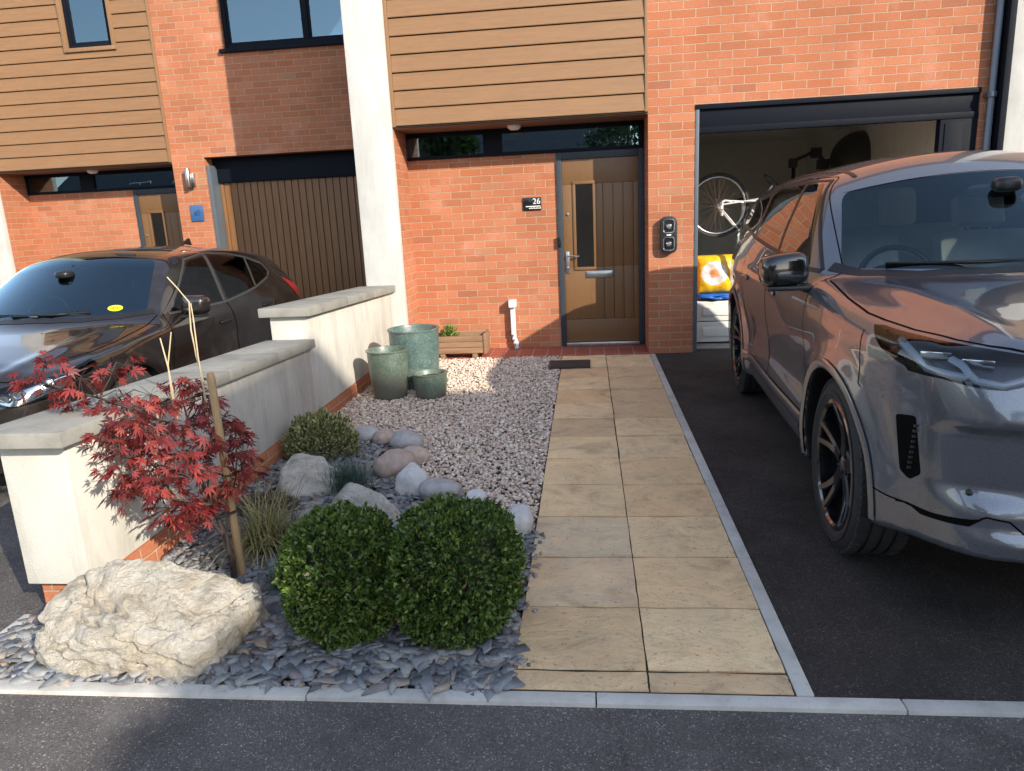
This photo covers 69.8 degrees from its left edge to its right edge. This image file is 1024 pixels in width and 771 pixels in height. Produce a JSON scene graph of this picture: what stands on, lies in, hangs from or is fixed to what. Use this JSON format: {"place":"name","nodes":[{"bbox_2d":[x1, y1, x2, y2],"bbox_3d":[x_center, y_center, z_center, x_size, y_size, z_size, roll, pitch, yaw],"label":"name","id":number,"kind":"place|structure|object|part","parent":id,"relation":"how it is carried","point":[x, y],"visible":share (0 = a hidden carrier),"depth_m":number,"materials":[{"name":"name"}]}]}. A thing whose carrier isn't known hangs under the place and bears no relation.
{"place":"outdoors","nodes":[
{"label":"outdoors","id":0,"kind":"place"},
{"bbox_2d":[0,473,45,631],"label":"neighbour driveway","id":1,"kind":"structure","parent":0,"point":[20,596],"depth_m":3.47,"materials":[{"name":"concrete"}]},
{"bbox_2d":[0,614,29,633],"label":"bed edging","id":2,"kind":"object","parent":1,"relation":"on","point":[16,622],"visible":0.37,"depth_m":2.90,"materials":[{"name":"concrete"}]},
{"bbox_2d":[0,238,299,472],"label":"parked car","id":3,"kind":"object","parent":1,"relation":"on","point":[98,309],"visible":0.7,"depth_m":6.03,"materials":[{"name":"brown paint"}]},
{"bbox_3d":[-4.196,-0.816,6.255,0.212,0.379,0.933,-1,14,6],"label":"side window","id":4,"kind":"part","parent":3,"relation":"part of","materials":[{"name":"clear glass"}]},
{"bbox_3d":[-4.188,-0.491,6.267,0.298,1.081,1.108,-1,14,6],"label":"door panel","id":5,"kind":"part","parent":3,"relation":"part of","materials":[{"name":"grey paint"}]},
{"bbox_3d":[-4.109,-1.012,7.019,0.228,0.390,0.736,-1,14,6],"label":"side window","id":6,"kind":"part","parent":3,"relation":"part of","materials":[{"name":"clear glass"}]},
{"bbox_3d":[-4.088,-0.717,7.176,0.313,1.086,0.994,-1,14,6],"label":"door panel","id":7,"kind":"part","parent":3,"relation":"part of","materials":[{"name":"grey paint"}]},
{"bbox_3d":[-2.683,-0.851,6.093,0.212,0.379,0.933,-1,14,6],"label":"side window","id":8,"kind":"part","parent":3,"relation":"part of","materials":[{"name":"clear glass"}]},
{"bbox_3d":[-2.674,-0.526,6.105,0.298,1.081,1.108,-1,14,6],"label":"door panel","id":9,"kind":"part","parent":3,"relation":"part of","materials":[{"name":"brown paint"}]},
{"bbox_3d":[-2.616,-1.047,6.860,0.228,0.390,0.736,-1,14,6],"label":"side window","id":10,"kind":"part","parent":3,"relation":"part of","materials":[{"name":"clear glass"}]},
{"bbox_3d":[-2.589,-0.751,7.016,0.313,1.086,0.994,-1,14,6],"label":"door panel","id":11,"kind":"part","parent":3,"relation":"part of","materials":[{"name":"brown paint"}]},
{"bbox_3d":[-2.567,-1.152,7.353,0.115,0.239,0.414,-3,13,0],"label":"side window","id":12,"kind":"part","parent":3,"relation":"part of","materials":[{"name":"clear glass"}]},
{"bbox_2d":[0,0,448,299],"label":"terraced house","id":13,"kind":"structure","parent":0,"point":[240,109],"depth_m":9.49,"materials":[{"name":"red brick"}]},
{"bbox_2d":[61,0,111,47],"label":"window","id":14,"kind":"structure","parent":13,"relation":"in","point":[86,21],"depth_m":9.29,"materials":[{"name":"blue glass"}]},
{"bbox_2d":[86,170,97,173],"bbox_3d":[-5.689,-2.896,9.961,0.144,0.045,0.144,-1,14,6],"label":"porch light","id":15,"kind":"object","parent":13,"relation":"attached to","point":[92,171],"visible":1,"depth_m":9.92,"materials":[{"name":"white plastic"}]},
{"bbox_2d":[24,167,175,195],"bbox_3d":[-5.625,-2.847,10.226,2.528,0.270,0.080,-1,14,6],"label":"strip window","id":16,"kind":"structure","parent":13,"relation":"in","point":[149,178],"depth_m":10.22,"materials":[{"name":"black glass"}]},
{"bbox_2d":[138,193,183,245],"bbox_3d":[-4.765,-1.728,10.408,0.790,1.924,0.059,-1,14,6],"label":"front door","id":17,"kind":"structure","parent":13,"relation":"in","point":[160,228],"depth_m":10.26,"materials":[{"name":"brown wood"}]},
{"bbox_2d":[184,168,195,187],"bbox_3d":[-4.183,-2.691,9.527,0.093,0.240,0.100,-1,14,6],"label":"wall lamp","id":18,"kind":"object","parent":13,"relation":"attached to","point":[190,180],"visible":1,"depth_m":9.51,"materials":[{"name":"metal"}]},
{"bbox_2d":[190,205,204,221],"bbox_3d":[-4.147,-2.268,9.666,0.176,0.210,0.024,-1,14,6],"label":"house number","id":19,"kind":"object","parent":13,"relation":"attached to","point":[197,212],"visible":1,"depth_m":9.66,"materials":[{"name":"blue ceramic"}]},
{"bbox_2d":[219,0,343,48],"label":"window","id":20,"kind":"structure","parent":13,"relation":"in","point":[246,23],"depth_m":9.08,"materials":[{"name":"blue glass"}]},
{"bbox_2d":[224,176,366,299],"bbox_3d":[-2.608,-1.693,9.960,2.490,2.160,0.070,-1,14,6],"label":"garage door","id":21,"kind":"structure","parent":13,"relation":"in","point":[310,228],"depth_m":9.85,"materials":[{"name":"brown wood"}]},
{"bbox_2d":[5,358,561,689],"bbox_3d":[-0.723,0.369,5.089,1.975,0.001,5.455,-1,14,6],"label":"garden bed","id":22,"kind":"object","parent":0,"point":[409,686],"visible":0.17,"depth_m":4.46,"materials":[{"name":"grey grey slate chippings"}]},
{"bbox_2d":[5,350,274,577],"bbox_3d":[-1.506,0.360,3.033,0.989,1.062,0.708,-8,14,-19],"label":"maple tree","id":23,"kind":"object","parent":22,"relation":"on","point":[150,487],"visible":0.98,"depth_m":3.00,"materials":[{"name":"red plant"}]},
{"bbox_2d":[159,338,178,418],"bbox_3d":[-1.436,-0.028,3.075,0.027,0.347,0.008,-1,14,6],"label":"dry stalk","id":24,"kind":"object","parent":23,"relation":"attached to","point":[169,374],"visible":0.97,"depth_m":3.07,"materials":[{"name":"plant"}]},
{"bbox_2d":[167,332,174,416],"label":"dry stalk","id":25,"kind":"object","parent":23,"relation":"attached to","point":[168,365],"visible":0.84,"depth_m":3.08,"materials":[{"name":"plant"}]},
{"bbox_2d":[167,277,206,414],"bbox_3d":[-1.361,-0.161,3.087,0.094,0.594,0.008,-1,14,6],"label":"dry stalk","id":26,"kind":"object","parent":23,"relation":"attached to","point":[191,334],"visible":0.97,"depth_m":3.07,"materials":[{"name":"plant"}]},
{"bbox_2d":[190,303,209,420],"bbox_3d":[-1.316,-0.086,3.093,0.011,0.520,0.019,-14,17,-39],"label":"dry stalk","id":27,"kind":"object","parent":23,"relation":"attached to","point":[199,362],"visible":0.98,"depth_m":3.09,"materials":[{"name":"plant"}]},
{"bbox_2d":[34,558,270,685],"bbox_3d":[-1.329,0.855,2.692,0.758,0.380,0.519,-1,14,6],"label":"boulder","id":28,"kind":"object","parent":22,"relation":"on","point":[178,624],"visible":0.81,"depth_m":2.59,"materials":[{"name":"beige stone"}]},
{"bbox_2d":[207,372,245,575],"bbox_3d":[-1.202,0.435,3.113,0.047,1.008,0.034,-1,14,6],"label":"stake","id":29,"kind":"object","parent":22,"relation":"on","point":[231,504],"visible":0.72,"depth_m":3.08,"materials":[{"name":"brown wood"}]},
{"bbox_2d":[217,507,238,518],"bbox_3d":[-1.206,0.541,3.119,0.104,0.022,0.057,-14,17,-38],"label":"tree tie","id":30,"kind":"object","parent":29,"relation":"attached to","point":[222,515],"visible":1,"depth_m":3.10,"materials":[{"name":"black plastic"}]},
{"bbox_2d":[0,437,538,695],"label":"slate chippings","id":31,"kind":"object","parent":22,"relation":"on","point":[189,559],"visible":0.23,"depth_m":2.74,"materials":[{"name":"grey stone"}]},
{"bbox_2d":[0,571,529,702],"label":"slate chippings","id":32,"kind":"object","parent":31,"relation":"on","point":[295,667],"visible":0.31,"depth_m":2.52,"materials":[{"name":"grey stone"}]},
{"bbox_2d":[250,554,280,596],"bbox_3d":[-0.967,0.772,3.089,0.284,0.142,0.307,-1,14,6],"label":"fescue","id":33,"kind":"object","parent":32,"relation":"on","point":[272,574],"visible":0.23,"depth_m":3.06,"materials":[{"name":"green plant"}]},
{"bbox_2d":[377,491,527,650],"bbox_3d":[-0.215,0.656,2.688,0.555,0.532,0.544,-1,14,6],"label":"box bush","id":34,"kind":"object","parent":32,"relation":"on","point":[461,564],"visible":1,"depth_m":2.52,"materials":[{"name":"green plant"}]},
{"bbox_2d":[199,466,339,581],"bbox_3d":[-1.149,0.587,3.437,0.746,0.357,0.797,-1,14,6],"label":"sedge","id":35,"kind":"object","parent":31,"relation":"on","point":[268,531],"visible":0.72,"depth_m":3.41,"materials":[{"name":"green plant"}]},
{"bbox_2d":[280,405,361,461],"bbox_3d":[-1.240,0.294,4.742,0.559,0.338,0.466,-1,14,6],"label":"variegated shrub","id":36,"kind":"object","parent":31,"relation":"on","point":[303,435],"visible":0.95,"depth_m":4.65,"materials":[{"name":"green plant"}]},
{"bbox_2d":[298,452,378,499],"bbox_3d":[-0.939,0.474,4.184,0.497,0.210,0.589,-1,14,6],"label":"fescue","id":37,"kind":"object","parent":31,"relation":"on","point":[344,477],"visible":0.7,"depth_m":4.12,"materials":[{"name":"green plant"}]},
{"bbox_2d":[347,422,359,431],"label":"cobble","id":38,"kind":"object","parent":31,"relation":"on","point":[356,426],"visible":0.09,"depth_m":5.11,"materials":[{"name":"beige stone"}]},
{"bbox_2d":[330,482,399,523],"bbox_3d":[-0.739,0.611,3.781,0.447,0.186,0.241,2,14,18],"label":"rock","id":39,"kind":"object","parent":31,"relation":"on","point":[356,494],"visible":0.38,"depth_m":3.74,"materials":[{"name":"white stone"}]},
{"bbox_2d":[373,448,416,480],"bbox_3d":[-0.690,0.470,4.342,0.262,0.193,0.205,-7,7,-4],"label":"cobble","id":40,"kind":"object","parent":31,"relation":"on","point":[393,463],"visible":0.69,"depth_m":4.26,"materials":[{"name":"beige stone"}]},
{"bbox_2d":[395,462,428,496],"bbox_3d":[-0.549,0.526,4.094,0.196,0.163,0.174,2,14,18],"label":"cobble","id":41,"kind":"object","parent":31,"relation":"on","point":[411,477],"visible":0.75,"depth_m":4.03,"materials":[{"name":"grey stone"}]},
{"bbox_2d":[418,477,463,498],"bbox_3d":[-0.381,0.566,3.960,0.247,0.136,0.174,1,6,-9],"label":"cobble","id":42,"kind":"object","parent":31,"relation":"on","point":[429,487],"visible":0.74,"depth_m":3.90,"materials":[{"name":"grey stone"}]},
{"bbox_2d":[463,489,486,500],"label":"cobble","id":43,"kind":"object","parent":31,"relation":"on","point":[480,493],"visible":0.47,"depth_m":3.82,"materials":[{"name":"grey stone"}]},
{"bbox_2d":[507,503,532,535],"bbox_3d":[0.034,0.648,3.486,0.134,0.181,0.165,4,21,-7],"label":"cobble","id":44,"kind":"object","parent":31,"relation":"on","point":[523,519],"visible":0.55,"depth_m":3.42,"materials":[{"name":"grey stone"}]},
{"bbox_2d":[235,489,303,515],"bbox_3d":[-1.307,0.620,3.892,0.408,0.122,0.289,-1,14,6],"label":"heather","id":45,"kind":"object","parent":22,"relation":"on","point":[269,497],"visible":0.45,"depth_m":3.89,"materials":[{"name":"plant"}]},
{"bbox_2d":[276,453,342,501],"bbox_3d":[-1.153,0.544,4.180,0.400,0.213,0.407,-1,14,6],"label":"rock","id":46,"kind":"object","parent":22,"relation":"on","point":[301,465],"visible":0.67,"depth_m":4.17,"materials":[{"name":"white stone"}]},
{"bbox_2d":[271,498,403,652],"bbox_3d":[-0.624,0.678,2.712,0.476,0.516,0.517,-1,14,6],"label":"box bush","id":47,"kind":"object","parent":22,"relation":"on","point":[329,576],"visible":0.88,"depth_m":2.55,"materials":[{"name":"green plant"}]},
{"bbox_2d":[355,426,378,442],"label":"cobble","id":48,"kind":"object","parent":22,"relation":"on","point":[366,433],"visible":0.6,"depth_m":5.00,"materials":[{"name":"grey stone"}]},
{"bbox_2d":[404,445,430,464],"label":"cobble","id":49,"kind":"object","parent":22,"relation":"on","point":[422,454],"visible":0.61,"depth_m":4.52,"materials":[{"name":"beige stone"}]},
{"bbox_2d":[326,355,561,533],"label":"gravel","id":50,"kind":"structure","parent":22,"relation":"on","point":[486,372],"depth_m":5.41,"materials":[{"name":"grey gravel"}]},
{"bbox_2d":[372,428,393,444],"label":"cobble","id":51,"kind":"object","parent":50,"relation":"on","point":[383,436],"visible":0.93,"depth_m":4.93,"materials":[{"name":"beige stone"}]},
{"bbox_2d":[365,345,407,400],"bbox_3d":[-1.034,-0.103,6.171,0.356,0.415,0.356,-1,14,6],"label":"plant pot","id":52,"kind":"object","parent":50,"relation":"on","point":[388,368],"visible":0.99,"depth_m":6.05,"materials":[{"name":"metal"}]},
{"bbox_2d":[390,429,423,448],"bbox_3d":[-0.680,0.370,4.781,0.231,0.174,0.200,3,9,23],"label":"cobble","id":53,"kind":"object","parent":50,"relation":"on","point":[402,438],"visible":0.76,"depth_m":4.71,"materials":[{"name":"grey stone"}]},
{"bbox_2d":[387,324,438,389],"bbox_3d":[-0.858,-0.254,6.530,0.460,0.525,0.460,-1,14,6],"label":"plant pot","id":54,"kind":"object","parent":50,"relation":"on","point":[420,342],"visible":0.73,"depth_m":6.35,"materials":[{"name":"metal"}]},
{"bbox_2d":[411,368,447,399],"bbox_3d":[-0.679,-0.007,6.128,0.304,0.215,0.304,-1,14,6],"label":"plant pot","id":55,"kind":"object","parent":50,"relation":"on","point":[430,383],"visible":1,"depth_m":6.03,"materials":[{"name":"ceramic"}]},
{"bbox_2d":[0,694,1023,770],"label":"road","id":56,"kind":"structure","parent":0,"point":[69,733],"depth_m":2.15,"materials":[{"name":"grey asphalt"}]},
{"bbox_2d":[439,344,648,359],"bbox_3d":[0.168,-0.309,7.881,2.527,0.106,0.558,-1,14,6],"label":"tiled threshold","id":57,"kind":"object","parent":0,"point":[562,351],"visible":0.37,"depth_m":7.80,"materials":[{"name":"red tile"}]},
{"bbox_2d":[439,329,489,358],"bbox_3d":[-0.557,-0.436,7.782,0.616,0.256,0.295,-1,14,6],"label":"wooden planter","id":58,"kind":"object","parent":57,"relation":"on","point":[476,344],"visible":0.67,"depth_m":7.65,"materials":[{"name":"wood"}]},
{"bbox_2d":[440,323,460,336],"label":"seedling plant","id":59,"kind":"object","parent":58,"relation":"on","point":[449,330],"visible":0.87,"depth_m":7.73,"materials":[{"name":"green plant"}]},
{"bbox_2d":[509,354,796,699],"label":"path","id":60,"kind":"structure","parent":0,"point":[694,589],"depth_m":3.10,"materials":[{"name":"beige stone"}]},
{"bbox_2d":[510,531,545,676],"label":"spilled slate chippings","id":61,"kind":"object","parent":60,"relation":"on","point":[524,607],"visible":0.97,"depth_m":3.06,"materials":[{"name":"grey stone"}]},
{"bbox_2d":[548,359,589,368],"bbox_3d":[0.557,-0.209,7.107,0.400,0.012,0.350,-1,14,6],"label":"door mat","id":62,"kind":"object","parent":60,"relation":"on","point":[560,364],"depth_m":7.07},
{"bbox_2d":[788,147,829,178],"bbox_3d":[3.882,-2.112,9.942,0.697,2.100,0.500,-1,14,6],"label":"folding arm","id":63,"kind":"object","parent":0,"point":[821,161],"visible":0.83,"depth_m":9.67},
{"bbox_2d":[654,348,1023,700],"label":"tarmac driveway","id":64,"kind":"structure","parent":0,"point":[915,618],"depth_m":2.88,"materials":[{"name":"black asphalt"}]},
{"bbox_2d":[728,150,1023,563],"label":"parked car","id":65,"kind":"object","parent":64,"relation":"on","point":[876,321],"visible":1,"depth_m":3.15,"materials":[{"name":"grey metal"}]},
{"bbox_3d":[1.867,-1.300,5.594,0.112,0.257,0.562,-1,14,9],"label":"side window","id":66,"kind":"part","parent":65,"relation":"part of","materials":[{"name":"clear glass"}]},
{"bbox_3d":[1.748,-0.756,4.913,0.278,1.167,1.019,-1,14,9],"label":"door panel","id":67,"kind":"part","parent":65,"relation":"part of","materials":[{"name":"grey metal"}]},
{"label":"side window","id":68,"kind":"part","parent":65,"relation":"part of","materials":[{"name":"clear glass"}]},
{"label":"side window","id":69,"kind":"part","parent":65,"relation":"part of","materials":[{"name":"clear glass"}]},
{"bbox_3d":[1.624,-0.524,3.971,0.318,1.165,1.093,-1,14,9],"label":"door panel","id":70,"kind":"part","parent":65,"relation":"part of","materials":[{"name":"grey metal"}]},
{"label":"rear window","id":71,"kind":"part","parent":65,"relation":"part of","materials":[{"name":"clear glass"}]},
{"bbox_3d":[3.335,-0.774,4.665,0.278,1.167,1.019,-1,14,9],"label":"door panel","id":72,"kind":"part","parent":65,"relation":"part of","materials":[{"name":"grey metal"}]},
{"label":"side window","id":73,"kind":"part","parent":65,"relation":"part of","materials":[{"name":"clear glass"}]},
{"bbox_3d":[3.193,-1.050,8.901,1.400,0.585,2.050,-1,14,6],"label":"workbench","id":74,"kind":"object","parent":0,"visible":0},
{"bbox_2d":[698,173,778,237],"bbox_3d":[2.665,-1.697,7.900,1.696,0.903,0.468,38,11,-8],"label":"bicycle","id":75,"kind":"object","parent":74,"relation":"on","point":[742,188],"visible":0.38,"depth_m":7.83,"materials":[{"name":"metal"}]},
{"bbox_2d":[721,198,756,245],"bbox_3d":[2.576,-1.640,8.222,0.468,0.903,1.696,1,14,16],"label":"frame","id":76,"kind":"object","parent":75,"relation":"attached to","point":[742,201],"visible":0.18,"depth_m":7.81,"materials":[{"name":"metal"}]},
{"label":"ground","id":77,"kind":"structure","parent":0,"visible":0},
{"bbox_2d":[0,285,394,603],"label":"garden wall","id":78,"kind":"structure","parent":77,"relation":"on","point":[311,356],"depth_m":3.54,"materials":[{"name":"paint"}]},
{"bbox_2d":[0,680,1023,717],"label":"kerb","id":79,"kind":"structure","parent":77,"relation":"on","point":[972,708],"depth_m":2.29,"materials":[{"name":"concrete"}]},
{"bbox_2d":[340,0,996,353],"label":"terraced house","id":80,"kind":"structure","parent":77,"relation":"on","point":[637,120],"depth_m":7.13,"materials":[{"name":"red brick"}]},
{"bbox_2d":[508,299,519,348],"bbox_3d":[0.026,-0.671,8.037,0.098,0.540,0.114,-1,14,6],"label":"meter pipe","id":81,"kind":"object","parent":80,"relation":"attached to","point":[512,304],"visible":1,"depth_m":8.02,"materials":[{"name":"grey plastic"}]},
{"bbox_2d":[507,125,520,129],"bbox_3d":[0.022,-2.595,7.390,0.144,0.045,0.144,-1,14,6],"label":"porch light","id":82,"kind":"object","parent":80,"relation":"attached to","point":[514,127],"visible":1,"depth_m":7.34,"materials":[{"name":"white glass"}]},
{"bbox_2d":[405,120,643,160],"bbox_3d":[0.095,-2.550,7.673,2.528,0.270,0.120,-1,14,6],"label":"strip window","id":83,"kind":"structure","parent":80,"relation":"in","point":[492,138],"depth_m":7.64,"materials":[{"name":"black glass"}]},
{"bbox_2d":[523,197,541,210],"bbox_3d":[0.213,-1.922,7.763,0.196,0.132,0.015,-1,14,6],"label":"house number","id":84,"kind":"object","parent":80,"relation":"attached to","point":[531,203],"visible":1,"depth_m":7.76,"materials":[{"name":"black plastic"}]},
{"bbox_2d":[557,236,560,246],"bbox_3d":[0.504,-1.528,7.803,0.037,0.110,0.030,-1,14,6],"label":"door bell","id":85,"kind":"object","parent":80,"relation":"attached to","point":[559,241],"depth_m":7.79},
{"bbox_2d":[561,156,638,341],"bbox_3d":[0.950,-1.420,7.811,0.790,1.924,0.110,-1,14,6],"label":"front door","id":86,"kind":"structure","parent":80,"relation":"in","point":[600,195],"depth_m":7.81,"materials":[{"name":"brown wood"}]},
{"bbox_2d":[660,216,676,253],"bbox_3d":[1.532,-1.473,7.183,0.164,0.356,0.090,-1,14,6],"label":"wall charger","id":87,"kind":"object","parent":80,"relation":"attached to","point":[668,234],"depth_m":7.16,"materials":[{"name":"black plastic"}]},
{"bbox_2d":[697,299,730,341],"bbox_3d":[2.230,-0.731,8.004,0.570,0.435,0.462,-1,14,6],"label":"storage box","id":88,"kind":"object","parent":80,"relation":"on","point":[712,319],"visible":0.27,"depth_m":7.80,"materials":[{"name":"white plastic"}]},
{"bbox_2d":[697,293,728,299],"bbox_3d":[2.209,-0.964,7.862,0.503,0.075,0.363,-2,13,3],"label":"blue sack","id":89,"kind":"object","parent":88,"relation":"on","point":[712,296],"visible":0.49,"depth_m":7.74,"materials":[{"name":"blue plastic"}]},
{"bbox_2d":[697,254,732,293],"bbox_3d":[2.176,-1.179,7.748,0.453,0.400,0.178,-2,6,3],"label":"feed sack","id":90,"kind":"object","parent":89,"relation":"on","point":[713,274],"visible":0.79,"depth_m":7.70,"materials":[{"name":"yellow plastic"}]},
{"bbox_2d":[983,0,1017,149],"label":"drainpipe","id":91,"kind":"object","parent":80,"relation":"attached to","point":[997,94],"visible":0.45,"depth_m":6.53,"materials":[{"name":"black metal"}]},
{"bbox_3d":[4.410,-2.436,9.810,0.390,0.360,1.800,-1,14,6],"label":"shelf","id":92,"kind":"object","parent":80,"relation":"attached to","visible":0},
{"bbox_2d":[829,131,870,167],"bbox_3d":[4.568,-2.974,9.662,0.720,0.720,0.720,-1,14,6],"label":"exercise ball","id":93,"kind":"object","parent":92,"relation":"on","point":[852,147],"visible":0.38,"depth_m":9.42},
{"bbox_2d":[650,354,813,696],"bbox_3d":[1.166,0.375,4.865,0.053,0.126,5.378,-1,14,6],"label":"path edging","id":94,"kind":"object","parent":77,"relation":"on","point":[795,672],"visible":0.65,"depth_m":3.04,"materials":[{"name":"concrete"}]},
{"bbox_2d":[1003,0,1023,151],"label":"terraced house","id":95,"kind":"structure","parent":77,"relation":"on","point":[1014,134],"depth_m":6.56,"materials":[{"name":"white paint"}]}
]}

